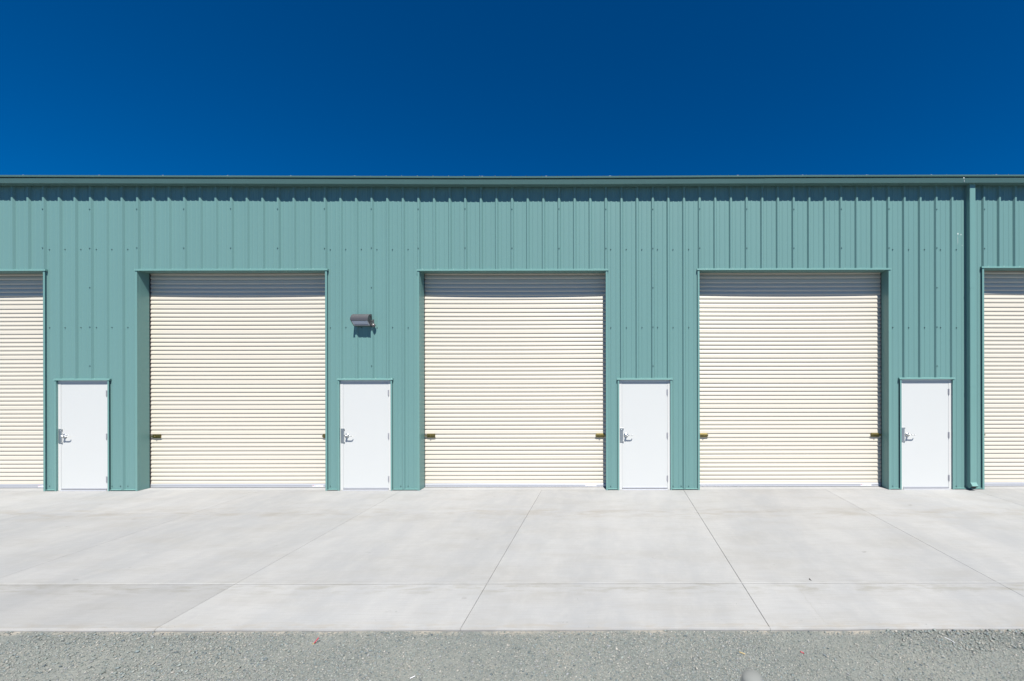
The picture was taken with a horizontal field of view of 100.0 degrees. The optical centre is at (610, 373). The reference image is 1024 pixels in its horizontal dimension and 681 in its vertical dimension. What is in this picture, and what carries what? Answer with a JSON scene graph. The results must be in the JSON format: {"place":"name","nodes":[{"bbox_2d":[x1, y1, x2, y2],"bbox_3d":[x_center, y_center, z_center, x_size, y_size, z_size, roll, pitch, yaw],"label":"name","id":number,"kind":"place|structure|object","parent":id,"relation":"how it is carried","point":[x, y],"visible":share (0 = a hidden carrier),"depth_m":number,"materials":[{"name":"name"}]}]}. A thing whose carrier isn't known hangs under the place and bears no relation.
{"place":"outdoors","nodes":[
{"label":"outdoors","id":0,"kind":"place"},
{"bbox_2d":[0,489,1023,631],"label":"pavement","id":1,"kind":"structure","parent":0,"point":[409,560],"depth_m":5.10,"materials":[{"name":"concrete"}]},
{"bbox_2d":[0,174,1023,490],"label":"metal building","id":2,"kind":"structure","parent":1,"relation":"on","point":[652,332],"depth_m":8.20,"materials":[{"name":"metal"}]},
{"bbox_2d":[0,269,47,490],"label":"roller door","id":3,"kind":"structure","parent":2,"relation":"in","point":[22,291],"depth_m":8.42,"materials":[{"name":"metal"}]},
{"bbox_2d":[53,378,111,490],"bbox_3d":[-10.261,1.195,8.214,1.098,2.193,0.171,0,0,0],"label":"entry door","id":4,"kind":"structure","parent":2,"relation":"in","point":[81,406],"depth_m":8.20,"materials":[{"name":"metal"}]},
{"bbox_2d":[134,268,328,490],"bbox_3d":[-7.362,0.039,8.327,3.751,4.495,0.347,0,0,0],"label":"roller door","id":5,"kind":"structure","parent":2,"relation":"in","point":[231,364],"depth_m":8.42,"materials":[{"name":"metal"}]},
{"bbox_2d":[350,314,375,326],"bbox_3d":[-4.756,-1.018,8.105,0.414,0.255,0.182,0,0,0],"label":"wall light","id":6,"kind":"object","parent":2,"relation":"attached to","point":[361,319],"visible":1,"depth_m":8.06,"materials":[{"name":"grey metal"}]},
{"bbox_2d":[337,378,393,490],"bbox_3d":[-4.766,1.187,8.214,1.087,2.188,0.171,0,0,0],"label":"entry door","id":7,"kind":"structure","parent":2,"relation":"in","point":[364,404],"depth_m":8.20,"materials":[{"name":"metal"}]},
{"bbox_2d":[416,269,607,490],"bbox_3d":[-1.897,0.034,8.327,3.722,4.483,0.347,0,0,0],"label":"roller door","id":8,"kind":"structure","parent":2,"relation":"in","point":[512,364],"depth_m":8.42,"materials":[{"name":"metal"}]},
{"bbox_2d":[617,378,672,489],"bbox_3d":[0.674,1.179,8.214,1.092,2.184,0.171,0,0,0],"label":"entry door","id":9,"kind":"structure","parent":2,"relation":"in","point":[644,404],"depth_m":8.20,"materials":[{"name":"metal"}]},
{"bbox_2d":[697,268,891,489],"bbox_3d":[3.570,0.024,8.327,3.772,4.483,0.347,0,0,0],"label":"roller door","id":10,"kind":"structure","parent":2,"relation":"in","point":[794,364],"depth_m":8.42,"materials":[{"name":"metal"}]},
{"bbox_2d":[898,377,954,489],"bbox_3d":[6.154,1.168,8.214,1.086,2.185,0.171,0,0,0],"label":"entry door","id":11,"kind":"structure","parent":2,"relation":"in","point":[927,406],"depth_m":8.20,"materials":[{"name":"metal"}]},
{"bbox_2d":[980,266,1023,488],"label":"roller door","id":12,"kind":"structure","parent":2,"relation":"in","point":[1002,286],"depth_m":8.42,"materials":[{"name":"metal"}]},
{"bbox_2d":[0,629,1023,680],"bbox_3d":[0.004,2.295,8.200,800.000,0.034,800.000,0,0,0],"label":"ground","id":13,"kind":"structure","parent":0,"point":[854,675],"depth_m":3.41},
{"bbox_2d":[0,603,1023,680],"bbox_3d":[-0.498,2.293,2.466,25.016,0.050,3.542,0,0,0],"label":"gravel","id":14,"kind":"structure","parent":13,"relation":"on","point":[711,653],"depth_m":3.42,"materials":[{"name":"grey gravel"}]},
{"bbox_2d":[741,669,762,680],"bbox_3d":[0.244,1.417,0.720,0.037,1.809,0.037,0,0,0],"label":"bollard","id":15,"kind":"object","parent":13,"relation":"on","point":[750,675],"visible":1,"depth_m":0.72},
{"bbox_2d":[0,486,1023,490],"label":"floor","id":16,"kind":"structure","parent":0,"point":[514,488],"depth_m":8.30,"materials":[{"name":"concrete"}]},
{"bbox_2d":[0,0,1023,175],"label":"sky","id":17,"kind":"structure","parent":0,"point":[88,87],"materials":[{"name":"blue"}]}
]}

